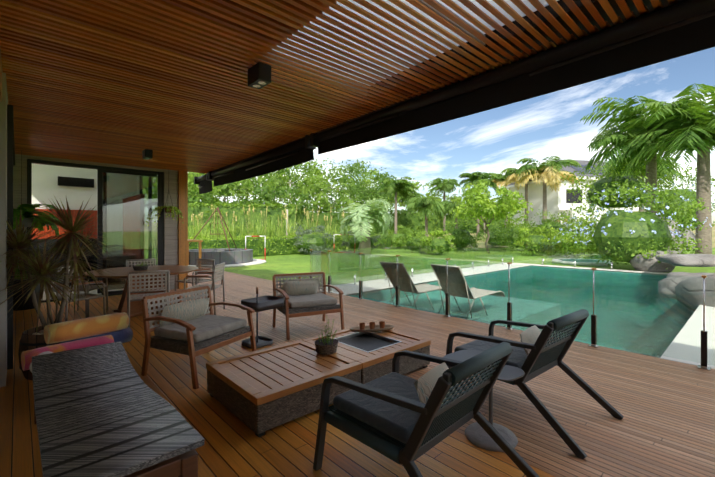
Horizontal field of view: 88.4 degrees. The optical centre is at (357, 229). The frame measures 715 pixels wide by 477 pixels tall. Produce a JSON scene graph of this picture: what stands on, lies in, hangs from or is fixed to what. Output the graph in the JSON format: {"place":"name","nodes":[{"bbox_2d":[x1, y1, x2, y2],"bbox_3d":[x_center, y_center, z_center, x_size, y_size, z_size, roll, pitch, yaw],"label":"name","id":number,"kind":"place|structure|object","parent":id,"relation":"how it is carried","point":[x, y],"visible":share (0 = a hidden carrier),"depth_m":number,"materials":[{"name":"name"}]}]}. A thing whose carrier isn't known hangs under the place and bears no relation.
{"place":"outdoors","nodes":[
{"label":"outdoors","id":0,"kind":"place"},
{"bbox_2d":[0,267,714,476],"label":"deck floor","id":1,"kind":"structure","parent":0,"point":[665,425],"depth_m":2.88,"materials":[{"name":"wood"}]},
{"bbox_2d":[0,72,7,386],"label":"house walls","id":2,"kind":"structure","parent":1,"relation":"on","point":[3,233],"depth_m":3.40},
{"bbox_2d":[7,105,14,369],"bbox_3d":[-5.090,0.066,5.421,0.050,2.760,4.360,0,0,-43],"label":"door frame","id":3,"kind":"object","parent":2,"relation":"attached to","point":[10,143],"visible":0.67,"depth_m":3.82,"materials":[{"name":"black"}]},
{"bbox_2d":[0,0,677,172],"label":"ceiling slats","id":4,"kind":"object","parent":2,"relation":"on","point":[123,82],"visible":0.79,"depth_m":3.27,"materials":[{"name":"wood"}]},
{"bbox_2d":[13,204,61,235],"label":"hanging fern fronds","id":5,"kind":"object","parent":4,"relation":"hanging from","point":[28,209],"visible":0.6,"depth_m":6.71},
{"bbox_2d":[142,62,270,159],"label":"ceiling spot boxes","id":6,"kind":"object","parent":4,"relation":"attached to","point":[258,72],"visible":1,"depth_m":3.24,"materials":[{"name":"black metal"}]},
{"bbox_2d":[2,0,683,170],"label":"roof beam","id":7,"kind":"structure","parent":4,"relation":"on","point":[598,7],"depth_m":3.02,"materials":[{"name":"metal"}]},
{"bbox_2d":[260,0,484,95],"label":"skylight purlins","id":8,"kind":"object","parent":7,"relation":"attached to","point":[450,21],"visible":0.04,"depth_m":3.00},
{"bbox_2d":[272,0,558,85],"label":"skylight sheet","id":9,"kind":"object","parent":8,"relation":"on","point":[530,6],"depth_m":3.02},
{"bbox_2d":[194,0,714,188],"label":"blind hardware","id":10,"kind":"object","parent":4,"relation":"attached to","point":[673,16],"visible":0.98,"depth_m":3.00,"materials":[{"name":"black metal"}]},
{"bbox_2d":[199,15,714,193],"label":"blind fabric","id":11,"kind":"object","parent":10,"relation":"attached to","point":[694,37],"visible":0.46,"depth_m":3.20,"materials":[{"name":"black"}]},
{"bbox_2d":[13,277,39,310],"bbox_3d":[-6.153,1.171,6.794,0.520,0.550,0.512,0,0,-43],"label":"black floor pot","id":12,"kind":"object","parent":1,"relation":"on","point":[28,304],"visible":0.33,"depth_m":6.62,"materials":[{"name":"black ceramic"}]},
{"bbox_2d":[18,326,59,379],"bbox_3d":[-3.112,1.226,3.749,0.510,0.440,0.510,0,0,-43],"label":"barrel planter","id":13,"kind":"object","parent":1,"relation":"on","point":[26,337],"visible":0.31,"depth_m":3.53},
{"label":"barrel soil","id":14,"kind":"structure","parent":13,"relation":"in","visible":0},
{"bbox_2d":[32,330,43,334],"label":"barrel pebbles","id":15,"kind":"object","parent":14,"relation":"on","point":[41,332],"visible":0.1,"depth_m":3.74,"materials":[{"name":"beige"}]},
{"bbox_2d":[0,196,121,334],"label":"dracaena","id":16,"kind":"object","parent":15,"relation":"on","point":[37,266],"depth_m":3.70,"materials":[{"name":"plant"}]},
{"bbox_2d":[32,164,138,299],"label":"interior wall","id":17,"kind":"structure","parent":1,"relation":"on","point":[46,189],"depth_m":10.90,"materials":[{"name":"paint"}]},
{"bbox_2d":[32,176,156,286],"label":"interior furnishings","id":18,"kind":"object","parent":17,"relation":"in","point":[75,182],"visible":0.1,"depth_m":10.61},
{"bbox_2d":[13,154,177,289],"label":"concrete wall","id":19,"kind":"structure","parent":1,"relation":"on","point":[170,228],"depth_m":8.83,"materials":[{"name":"concrete"}]},
{"bbox_2d":[27,159,163,302],"bbox_3d":[-5.597,0.026,8.056,2.450,2.840,0.140,0,0,-43],"label":"door frame","id":20,"kind":"object","parent":19,"relation":"attached to","point":[101,211],"visible":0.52,"depth_m":8.08,"materials":[{"name":"metal"}]},
{"bbox_2d":[103,172,157,289],"bbox_3d":[-5.204,0.026,8.419,1.120,2.600,0.068,0,0,-43],"label":"door glass","id":21,"kind":"object","parent":20,"relation":"in","point":[122,215],"visible":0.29,"depth_m":8.40,"materials":[{"name":"glass"}]},
{"bbox_2d":[34,405,197,476],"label":"bench frame wood","id":22,"kind":"object","parent":1,"relation":"on","point":[185,464],"visible":0.19,"depth_m":1.74,"materials":[{"name":"wood"}]},
{"bbox_2d":[32,341,203,476],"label":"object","id":23,"kind":"object","parent":22,"relation":"on","point":[103,410],"visible":1,"depth_m":2.01,"materials":[{"name":"fabric"}]},
{"bbox_2d":[47,258,224,326],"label":"dining chairs","id":24,"kind":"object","parent":1,"relation":"on","point":[105,302],"depth_m":5.86,"materials":[{"name":"wood"}]},
{"bbox_2d":[49,260,223,299],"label":"dining chairs","id":25,"kind":"object","parent":24,"relation":"attached to","point":[219,275],"visible":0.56,"depth_m":5.49,"materials":[{"name":"wicker"}]},
{"bbox_2d":[83,265,197,317],"bbox_3d":[-3.707,1.071,6.399,1.720,0.750,1.720,0,0,-43],"label":"round dining table","id":26,"kind":"object","parent":1,"relation":"on","point":[135,306],"visible":0.58,"depth_m":6.24,"materials":[{"name":"brown wood"}]},
{"bbox_2d":[178,171,187,288],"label":"wood column","id":27,"kind":"structure","parent":1,"relation":"on","point":[183,227],"depth_m":9.06,"materials":[{"name":"wood"}]},
{"bbox_2d":[141,286,256,388],"bbox_3d":[-1.628,1.056,3.867,0.763,0.785,0.850,0,0,25],"label":"armchair frame","id":28,"kind":"object","parent":1,"relation":"on","point":[193,353],"visible":0.9,"depth_m":3.64,"materials":[{"name":"red wood"}]},
{"bbox_2d":[147,289,209,328],"bbox_3d":[-1.922,0.841,4.006,0.048,0.298,0.760,0,0,25],"label":"chair backrest","id":29,"kind":"object","parent":28,"relation":"on","point":[167,302],"visible":0.54,"depth_m":3.85,"materials":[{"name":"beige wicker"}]},
{"bbox_2d":[150,326,250,354],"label":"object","id":30,"kind":"object","parent":28,"relation":"on","point":[170,344],"visible":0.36,"depth_m":3.58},
{"bbox_2d":[154,314,246,342],"bbox_3d":[-1.628,1.021,3.867,0.600,0.085,0.700,0,0,25],"label":"seat cushion","id":31,"kind":"object","parent":30,"relation":"on","point":[207,326],"visible":0.96,"depth_m":3.72,"materials":[{"name":"fabric"}]},
{"bbox_2d":[160,298,209,326],"bbox_3d":[-1.826,0.866,3.916,0.155,0.232,0.559,0,0,29],"label":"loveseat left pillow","id":32,"kind":"object","parent":31,"relation":"on","point":[189,310],"visible":0.88,"depth_m":3.85,"materials":[{"name":"fabric"}]},
{"bbox_2d":[241,294,283,348],"bbox_3d":[-1.231,1.139,4.747,0.508,0.666,0.414,0,0,-43],"label":"side table","id":33,"kind":"object","parent":1,"relation":"on","point":[257,304],"visible":0.81,"depth_m":4.65,"materials":[{"name":"grey metal"}]},
{"bbox_2d":[272,272,343,339],"bbox_3d":[-0.727,1.056,5.353,0.850,0.785,0.763,0,0,-28],"label":"armchair","id":34,"kind":"object","parent":1,"relation":"on","point":[288,315],"visible":0.83,"depth_m":5.24,"materials":[{"name":"red wood"}]},
{"bbox_2d":[275,274,323,295],"bbox_3d":[-0.878,0.841,5.640,0.760,0.298,0.048,0,0,-28],"label":"chair backrest","id":35,"kind":"object","parent":34,"relation":"on","point":[297,279],"visible":0.56,"depth_m":5.63,"materials":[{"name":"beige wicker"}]},
{"bbox_2d":[276,303,339,314],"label":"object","id":36,"kind":"object","parent":34,"relation":"on","point":[310,309],"visible":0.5,"depth_m":5.09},
{"bbox_2d":[280,293,336,308],"bbox_3d":[-0.727,1.021,5.353,0.700,0.085,0.600,0,0,-28],"label":"seat cushion","id":37,"kind":"object","parent":36,"relation":"on","point":[307,300],"visible":0.83,"depth_m":5.18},
{"bbox_2d":[282,280,318,295],"bbox_3d":[-0.855,0.866,5.511,0.559,0.232,0.155,0,0,-24],"label":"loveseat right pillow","id":38,"kind":"object","parent":37,"relation":"on","point":[301,287],"visible":0.92,"depth_m":5.46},
{"bbox_2d":[207,334,429,433],"bbox_3d":[-0.277,1.309,3.550,1.985,0.215,0.930,0,0,-43],"label":"coffee table base","id":39,"kind":"object","parent":1,"relation":"on","point":[261,418],"visible":0.42,"depth_m":2.88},
{"bbox_2d":[206,324,430,405],"bbox_3d":[-0.277,1.186,3.550,1.995,0.050,0.940,0,0,-43],"label":"coffee table top","id":40,"kind":"object","parent":39,"relation":"on","point":[261,376],"visible":0.81,"depth_m":3.21,"materials":[{"name":"wood"}]},
{"bbox_2d":[334,332,401,352],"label":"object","id":41,"kind":"object","parent":40,"relation":"in","point":[394,341],"visible":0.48,"depth_m":4.02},
{"bbox_2d":[313,343,539,476],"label":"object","id":42,"kind":"object","parent":1,"relation":"on","point":[411,452],"visible":0.75,"depth_m":2.04,"materials":[{"name":"metal"}]},
{"bbox_2d":[333,372,420,443],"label":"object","id":43,"kind":"object","parent":42,"relation":"on","point":[397,422],"visible":0.69,"depth_m":2.11,"materials":[{"name":"fabric"}]},
{"bbox_2d":[414,362,458,403],"bbox_3d":[0.470,0.926,2.091,0.418,0.225,0.189,0,0,-43],"label":"throw pillow","id":44,"kind":"object","parent":43,"relation":"on","point":[425,383],"visible":0.46,"depth_m":2.01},
{"bbox_2d":[325,342,511,463],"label":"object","id":45,"kind":"object","parent":42,"relation":"attached to","point":[386,445],"visible":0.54,"depth_m":1.93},
{"bbox_2d":[442,349,524,425],"bbox_3d":[0.870,1.150,2.561,0.615,0.532,0.393,0,0,-43],"label":"side table","id":46,"kind":"object","parent":1,"relation":"on","point":[509,373],"visible":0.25,"depth_m":2.56,"materials":[{"name":"grey metal"}]},
{"bbox_2d":[465,422,517,451],"bbox_3d":[0.929,1.425,2.564,0.350,0.043,0.350,0,0,-43],"label":"table base","id":47,"kind":"object","parent":1,"relation":"on","point":[476,434],"visible":0.69,"depth_m":2.51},
{"bbox_2d":[310,249,710,370],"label":"glass fence posts","id":48,"kind":"object","parent":1,"relation":"on","point":[597,346],"visible":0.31,"depth_m":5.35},
{"bbox_2d":[312,241,714,364],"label":"glass fence panels","id":49,"kind":"object","parent":48,"relation":"attached to","point":[387,260],"visible":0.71,"depth_m":6.78,"materials":[{"name":"glass"}]},
{"bbox_2d":[446,317,623,458],"bbox_3d":[1.374,1.053,2.992,0.795,0.824,1.127,0,0,-40],"label":"armchair frame","id":50,"kind":"object","parent":1,"relation":"on","point":[537,348],"visible":0.52,"depth_m":2.80,"materials":[{"name":"grey"}]},
{"bbox_2d":[477,309,588,384],"bbox_3d":[1.318,0.890,3.068,0.751,0.515,0.925,0,0,-43],"label":"chair webbing","id":51,"kind":"object","parent":50,"relation":"attached to","point":[549,356],"visible":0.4,"depth_m":2.80,"materials":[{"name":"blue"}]},
{"bbox_2d":[454,335,527,368],"bbox_3d":[1.240,1.046,3.153,0.590,0.075,0.580,0,0,-40],"label":"seat cushion","id":52,"kind":"object","parent":51,"relation":"on","point":[517,356],"visible":0.4,"depth_m":3.13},
{"bbox_2d":[519,325,540,354],"bbox_3d":[1.445,0.926,2.985,0.420,0.225,0.170,0,0,-43],"label":"throw pillow","id":53,"kind":"object","parent":51,"relation":"on","point":[531,334],"visible":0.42,"depth_m":2.91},
{"bbox_2d":[43,248,714,302],"bbox_3d":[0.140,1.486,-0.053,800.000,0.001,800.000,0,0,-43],"label":"lawn ground","id":54,"kind":"structure","parent":0,"point":[285,264],"depth_m":16.81,"materials":[{"name":"green plant"}]},
{"bbox_2d":[188,259,265,267],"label":"paved path","id":55,"kind":"structure","parent":54,"relation":"on","point":[256,261],"depth_m":15.35,"materials":[{"name":"concrete"}]},
{"bbox_2d":[189,248,252,264],"bbox_3d":[-6.234,1.171,16.409,3.000,0.550,3.000,0,0,-43],"label":"hot tub","id":56,"kind":"object","parent":55,"relation":"on","point":[226,256],"visible":0.77,"depth_m":15.32,"materials":[{"name":"stone"}]},
{"bbox_2d":[188,234,392,255],"bbox_3d":[-3.113,0.844,23.895,1.499,1.205,15.983,0,0,43],"label":"hedge","id":57,"kind":"object","parent":54,"relation":"on","point":[276,246],"visible":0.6,"depth_m":21.16,"materials":[{"name":"green plant"}]},
{"bbox_2d":[291,222,335,253],"bbox_3d":[-2.683,0.559,22.377,2.628,2.077,3.046,0,0,-16],"label":"bush","id":58,"kind":"object","parent":54,"relation":"on","point":[307,241],"visible":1,"depth_m":21.80,"materials":[{"name":"green plant"}]},
{"bbox_2d":[337,197,393,254],"bbox_3d":[0.495,-0.252,22.133,3.570,3.476,3.685,0,0,-43],"label":"palm tree","id":59,"kind":"object","parent":54,"relation":"on","point":[359,214],"depth_m":21.31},
{"bbox_2d":[188,205,554,255],"bbox_3d":[-1.453,-0.317,27.980,28.129,3.612,10.363,0,0,9],"label":"flax and pampas grass","id":60,"kind":"object","parent":54,"relation":"on","point":[270,231],"visible":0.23,"depth_m":27.30,"materials":[{"name":"plant"}]},
{"bbox_2d":[392,230,437,252],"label":"garden shrub","id":61,"kind":"object","parent":54,"relation":"on","point":[411,239],"visible":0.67,"depth_m":23.72,"materials":[{"name":"green plant"}]},
{"bbox_2d":[420,228,456,254],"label":"garden shrub","id":62,"kind":"object","parent":54,"relation":"on","point":[438,242],"visible":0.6,"depth_m":21.85,"materials":[{"name":"green plant"}]},
{"bbox_2d":[439,220,477,249],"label":"garden shrub","id":63,"kind":"object","parent":54,"relation":"on","point":[463,236],"visible":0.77,"depth_m":26.61,"materials":[{"name":"green plant"}]},
{"bbox_2d":[450,179,532,252],"bbox_3d":[8.394,-0.990,23.711,5.073,5.010,5.268,0,0,-43],"label":"fig tree","id":64,"kind":"object","parent":54,"relation":"on","point":[477,200],"depth_m":22.90,"materials":[{"name":"plant"}]},
{"bbox_2d":[476,220,518,247],"bbox_3d":[11.753,0.349,30.162,4.736,2.469,3.404,0,0,-43],"label":"garden shrub","id":65,"kind":"object","parent":54,"relation":"on","point":[493,237],"visible":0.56,"depth_m":29.39,"materials":[{"name":"green plant"}]},
{"bbox_2d":[497,213,538,250],"bbox_3d":[11.409,0.190,26.293,3.595,2.727,3.074,0,0,-43],"label":"garden shrub","id":66,"kind":"object","parent":54,"relation":"on","point":[512,234],"visible":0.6,"depth_m":25.82,"materials":[{"name":"green plant"}]},
{"bbox_2d":[513,225,558,255],"bbox_3d":[10.288,0.677,21.226,2.308,1.914,2.529,0,0,-18],"label":"garden shrub","id":67,"kind":"object","parent":54,"relation":"on","point":[530,238],"visible":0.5,"depth_m":20.95,"materials":[{"name":"green plant"}]},
{"bbox_2d":[546,215,605,259],"bbox_3d":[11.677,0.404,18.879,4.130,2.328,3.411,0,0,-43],"label":"plumbago bush","id":68,"kind":"object","parent":54,"relation":"on","point":[566,240],"visible":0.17,"depth_m":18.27,"materials":[{"name":"green plant"}]},
{"bbox_2d":[555,172,711,269],"bbox_3d":[10.430,-0.157,13.936,5.142,3.824,4.366,0,0,-43],"label":"plumbago bush","id":69,"kind":"object","parent":54,"relation":"on","point":[627,237],"visible":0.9,"depth_m":13.02,"materials":[{"name":"green plant"}]},
{"bbox_2d":[638,174,644,211],"bbox_3d":[23.741,-1.614,30.724,0.468,6.200,0.461,0,0,-43],"label":"tree trunk","id":70,"kind":"object","parent":54,"relation":"on","point":[642,204],"visible":0.08,"depth_m":30.58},
{"bbox_2d":[599,155,682,187],"bbox_3d":[23.569,-4.809,30.762,6.039,2.854,5.853,0,0,-43],"label":"foliage","id":71,"kind":"object","parent":70,"relation":"on","point":[664,164],"visible":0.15,"depth_m":29.89,"materials":[{"name":"green plant"}]},
{"bbox_2d":[645,154,657,215],"bbox_3d":[14.315,-1.314,17.910,0.542,5.600,0.533,0,0,-43],"label":"palm trunk","id":72,"kind":"object","parent":54,"relation":"on","point":[651,169],"visible":0.21,"depth_m":17.74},
{"bbox_2d":[579,87,714,181],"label":"palm fronds","id":73,"kind":"object","parent":72,"relation":"attached to","point":[631,127],"visible":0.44,"depth_m":18.09,"materials":[{"name":"green plant"}]},
{"bbox_2d":[626,161,714,230],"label":"plumbago bush","id":74,"kind":"object","parent":54,"relation":"on","point":[689,177],"visible":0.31,"depth_m":20.24,"materials":[{"name":"green plant"}]},
{"bbox_2d":[560,160,670,210],"bbox_3d":[15.070,-2.642,21.470,5.208,3.015,5.130,0,0,-43],"label":"shrub","id":75,"kind":"object","parent":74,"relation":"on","point":[599,183],"visible":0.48,"depth_m":20.69,"materials":[{"name":"green plant"}]},
{"bbox_2d":[695,142,711,253],"bbox_3d":[14.512,-1.114,15.415,0.542,5.200,0.533,0,0,-43],"label":"palm trunk","id":76,"kind":"object","parent":54,"relation":"on","point":[703,184],"visible":0.65,"depth_m":15.24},
{"bbox_2d":[617,83,714,175],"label":"palm fronds","id":77,"kind":"object","parent":76,"relation":"attached to","point":[693,131],"visible":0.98,"depth_m":15.26,"materials":[{"name":"green plant"}]},
{"bbox_2d":[144,223,714,247],"bbox_3d":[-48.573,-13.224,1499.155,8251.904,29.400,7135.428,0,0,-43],"label":"field terrain","id":78,"kind":"structure","parent":0,"point":[693,231],"depth_m":50.90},
{"bbox_2d":[188,183,260,207],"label":"tree foliage","id":79,"kind":"object","parent":78,"relation":"on","point":[207,197],"depth_m":49.50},
{"bbox_2d":[188,202,296,239],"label":"grass","id":80,"kind":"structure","parent":78,"relation":"on","point":[240,213],"depth_m":43.27,"materials":[{"name":"green plant"}]},
{"bbox_2d":[211,173,295,207],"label":"tree foliage","id":81,"kind":"object","parent":78,"relation":"on","point":[254,180],"depth_m":52.58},
{"bbox_2d":[233,164,307,196],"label":"tree foliage","id":82,"kind":"object","parent":78,"relation":"on","point":[289,176],"depth_m":62.97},
{"bbox_2d":[247,182,319,218],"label":"tree foliage","id":83,"kind":"object","parent":78,"relation":"on","point":[283,191],"visible":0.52,"depth_m":47.84,"materials":[{"name":"plant"}]},
{"bbox_2d":[274,159,360,211],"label":"tree foliage","id":84,"kind":"object","parent":78,"relation":"on","point":[315,170],"depth_m":61.06,"materials":[{"name":"plant"}]},
{"bbox_2d":[294,171,360,212],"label":"tree foliage","id":85,"kind":"object","parent":78,"relation":"on","point":[322,198],"depth_m":52.79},
{"bbox_2d":[302,158,377,195],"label":"tree foliage","id":86,"kind":"object","parent":78,"relation":"on","point":[369,182],"depth_m":77.99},
{"bbox_2d":[322,180,394,212],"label":"tree foliage","id":87,"kind":"object","parent":78,"relation":"on","point":[360,196],"visible":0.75,"depth_m":55.81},
{"bbox_2d":[296,208,424,236],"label":"undergrowth","id":88,"kind":"object","parent":78,"relation":"on","point":[415,222],"visible":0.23,"depth_m":51.38,"materials":[{"name":"green plant"}]},
{"bbox_2d":[327,159,396,204],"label":"tree foliage","id":89,"kind":"object","parent":78,"relation":"on","point":[362,166],"depth_m":67.68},
{"bbox_2d":[394,191,396,233],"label":"palm trunk","id":90,"kind":"object","parent":78,"relation":"on","point":[395,225],"visible":0.83,"depth_m":47.98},
{"bbox_2d":[376,176,418,201],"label":"queen palm fronds","id":91,"kind":"object","parent":90,"relation":"on","point":[403,187],"visible":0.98,"depth_m":47.24,"materials":[{"name":"green plant"}]},
{"bbox_2d":[425,212,427,236],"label":"palm trunk","id":92,"kind":"object","parent":78,"relation":"on","point":[426,224],"visible":0.48,"depth_m":44.10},
{"bbox_2d":[405,196,444,221],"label":"palm fronds","id":93,"kind":"object","parent":92,"relation":"on","point":[430,206],"visible":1,"depth_m":43.04,"materials":[{"name":"green plant"}]},
{"bbox_2d":[443,188,445,230],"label":"palm trunk","id":94,"kind":"object","parent":78,"relation":"on","point":[444,220],"visible":0.33,"depth_m":66.36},
{"bbox_2d":[429,178,459,195],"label":"palm fronds","id":95,"kind":"object","parent":94,"relation":"attached to","point":[446,185],"visible":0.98,"depth_m":65.52,"materials":[{"name":"green plant"}]},
{"bbox_2d":[413,211,509,232],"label":"undergrowth","id":96,"kind":"object","parent":78,"relation":"on","point":[433,224],"visible":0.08,"depth_m":70.76,"materials":[{"name":"green plant"}]},
{"bbox_2d":[476,185,479,236],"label":"tree trunk","id":97,"kind":"object","parent":78,"relation":"on","point":[478,227],"visible":0.17,"depth_m":52.37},
{"bbox_2d":[457,171,500,193],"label":"palm fronds","id":98,"kind":"object","parent":97,"relation":"on","point":[473,178],"visible":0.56,"depth_m":51.74,"materials":[{"name":"green plant"}]},
{"bbox_2d":[542,175,546,221],"bbox_3d":[19.146,-2.104,37.578,0.468,6.900,0.461,0,0,-43],"label":"palm trunk","id":99,"kind":"object","parent":78,"relation":"on","point":[544,199],"visible":0.46,"depth_m":37.43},
{"bbox_2d":[515,156,581,191],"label":"palm fronds","id":100,"kind":"object","parent":99,"relation":"on","point":[527,171],"visible":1,"depth_m":36.57,"materials":[{"name":"yellow plant"}]},
{"bbox_2d":[506,176,664,229],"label":"neighbour house walls","id":101,"kind":"structure","parent":78,"relation":"on","point":[556,201],"depth_m":41.50,"materials":[{"name":"paint"}]},
{"bbox_2d":[144,47,714,222],"label":"sky","id":102,"kind":"structure","parent":0,"point":[495,140],"materials":[{"name":"blue"}]},
{"bbox_2d":[347,265,698,356],"bbox_3d":[5.278,2.146,9.603,10.150,1.400,5.480,0,0,-43],"label":"pool shell","id":103,"kind":"object","parent":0,"point":[583,304],"visible":0.1,"depth_m":11.95},
{"bbox_2d":[380,261,442,310],"bbox_3d":[1.357,1.212,8.215,1.843,1.096,0.648,0,0,-43],"label":"lounge chair frame","id":104,"kind":"object","parent":103,"relation":"on","point":[402,264],"depth_m":7.89,"materials":[{"name":"beige metal"}]},
{"bbox_2d":[382,263,442,292],"bbox_3d":[1.357,1.063,8.215,1.815,0.766,0.600,0,0,-43],"label":"lounge chair sling","id":105,"kind":"object","parent":104,"relation":"on","point":[406,282],"depth_m":7.82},
{"bbox_2d":[431,264,504,319],"bbox_3d":[2.324,1.212,7.610,1.843,1.096,0.648,0,0,-43],"label":"lounge chair frame","id":106,"kind":"object","parent":103,"relation":"on","point":[473,298],"depth_m":7.23,"materials":[{"name":"beige metal"}]},
{"bbox_2d":[433,266,503,298],"bbox_3d":[2.324,1.063,7.610,1.815,0.766,0.600,0,0,-43],"label":"lounge chair sling","id":107,"kind":"object","parent":106,"relation":"on","point":[458,286],"depth_m":7.21,"materials":[{"name":"fabric"}]},
{"bbox_2d":[320,263,714,368],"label":"pool coping stone","id":108,"kind":"object","parent":103,"relation":"on","point":[681,355],"visible":0.5,"depth_m":5.86,"materials":[{"name":"stone"}]},
{"bbox_2d":[630,250,675,271],"bbox_3d":[10.340,1.063,12.935,1.224,0.735,1.353,0,0,-43],"label":"round boulder","id":109,"kind":"object","parent":103,"relation":"on","point":[650,264],"visible":0.54,"depth_m":12.52,"materials":[{"name":"stone"}]},
{"bbox_2d":[656,254,714,266],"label":"rock","id":110,"kind":"object","parent":103,"relation":"on","point":[695,260],"visible":1,"depth_m":10.71,"materials":[{"name":"stone"}]},
{"bbox_2d":[675,273,714,310],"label":"boulder","id":111,"kind":"object","parent":103,"relation":"on","point":[684,298],"visible":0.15,"depth_m":7.18,"materials":[{"name":"stone"}]},
{"bbox_2d":[354,267,695,357],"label":"pool water","id":112,"kind":"structure","parent":0,"point":[595,309],"depth_m":7.58,"materials":[{"name":"liquid"}]},
{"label":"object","id":113,"kind":"object","parent":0,"visible":0},
{"bbox_2d":[21,335,113,370],"bbox_3d":[-2.511,1.061,3.216,0.183,0.163,0.624,0,0,41],"label":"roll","id":114,"kind":"object","parent":113,"relation":"on","point":[26,357],"visible":0.48,"depth_m":3.15,"materials":[{"name":"fabric"}]},
{"bbox_2d":[61,327,132,342],"bbox_3d":[-2.477,1.061,3.519,0.173,0.154,0.554,0,0,34],"label":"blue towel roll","id":115,"kind":"object","parent":113,"relation":"on","point":[124,335],"visible":0.29,"depth_m":3.61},
{"bbox_2d":[44,312,128,343],"bbox_3d":[-2.509,0.906,3.436,0.193,0.172,0.625,0,0,37],"label":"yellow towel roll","id":116,"kind":"object","parent":115,"relation":"on","point":[75,329],"visible":1,"depth_m":3.35,"materials":[{"name":"fabric"}]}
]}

